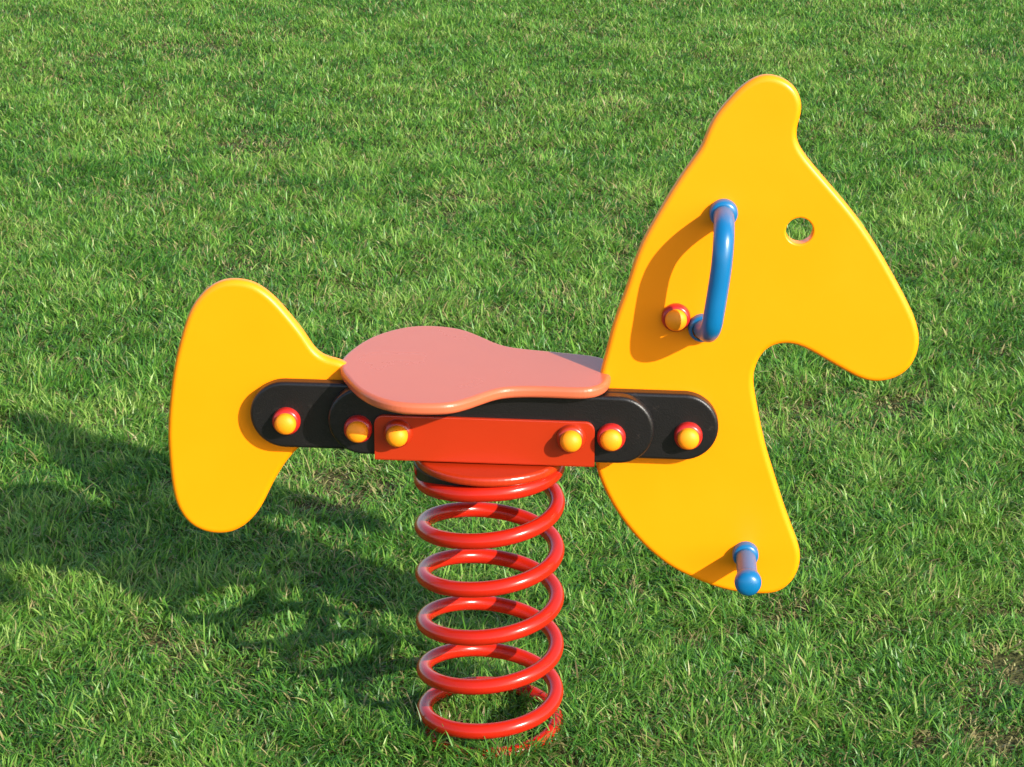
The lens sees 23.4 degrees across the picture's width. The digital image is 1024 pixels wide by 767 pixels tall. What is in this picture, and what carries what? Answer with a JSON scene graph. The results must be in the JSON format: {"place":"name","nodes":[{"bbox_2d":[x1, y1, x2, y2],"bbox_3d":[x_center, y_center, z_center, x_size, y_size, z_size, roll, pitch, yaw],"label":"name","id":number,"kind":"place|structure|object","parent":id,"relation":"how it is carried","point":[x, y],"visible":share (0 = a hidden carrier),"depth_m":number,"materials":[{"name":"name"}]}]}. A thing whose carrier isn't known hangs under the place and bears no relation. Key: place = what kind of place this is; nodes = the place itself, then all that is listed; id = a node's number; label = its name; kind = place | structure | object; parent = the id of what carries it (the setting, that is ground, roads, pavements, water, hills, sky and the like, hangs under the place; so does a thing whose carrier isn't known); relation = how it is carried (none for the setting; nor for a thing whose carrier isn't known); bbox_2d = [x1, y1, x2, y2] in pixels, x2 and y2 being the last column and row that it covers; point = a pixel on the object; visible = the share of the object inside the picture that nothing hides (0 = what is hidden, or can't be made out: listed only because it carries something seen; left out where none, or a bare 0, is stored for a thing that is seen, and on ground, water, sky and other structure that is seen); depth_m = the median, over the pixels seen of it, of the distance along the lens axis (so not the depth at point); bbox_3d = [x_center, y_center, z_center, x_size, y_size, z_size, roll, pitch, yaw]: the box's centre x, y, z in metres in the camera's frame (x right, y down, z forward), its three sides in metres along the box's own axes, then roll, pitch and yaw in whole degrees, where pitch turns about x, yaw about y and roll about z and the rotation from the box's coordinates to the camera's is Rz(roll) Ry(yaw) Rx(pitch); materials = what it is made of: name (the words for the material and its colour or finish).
{"place":"outdoors","nodes":[
{"label":"outdoors","id":0,"kind":"place"},
{"bbox_2d":[0,0,1023,766],"bbox_3d":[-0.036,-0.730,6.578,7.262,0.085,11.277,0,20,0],"label":"lawn grass","id":1,"kind":"structure","parent":0,"point":[124,232],"depth_m":4.80,"materials":[{"name":"green plant"}]},
{"bbox_2d":[168,74,918,759],"bbox_3d":[0.034,0.044,3.250,0.980,0.930,0.310,1,20,3],"label":"spring rocker","id":2,"kind":"object","parent":1,"relation":"on","point":[654,414],"visible":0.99,"depth_m":3.20,"materials":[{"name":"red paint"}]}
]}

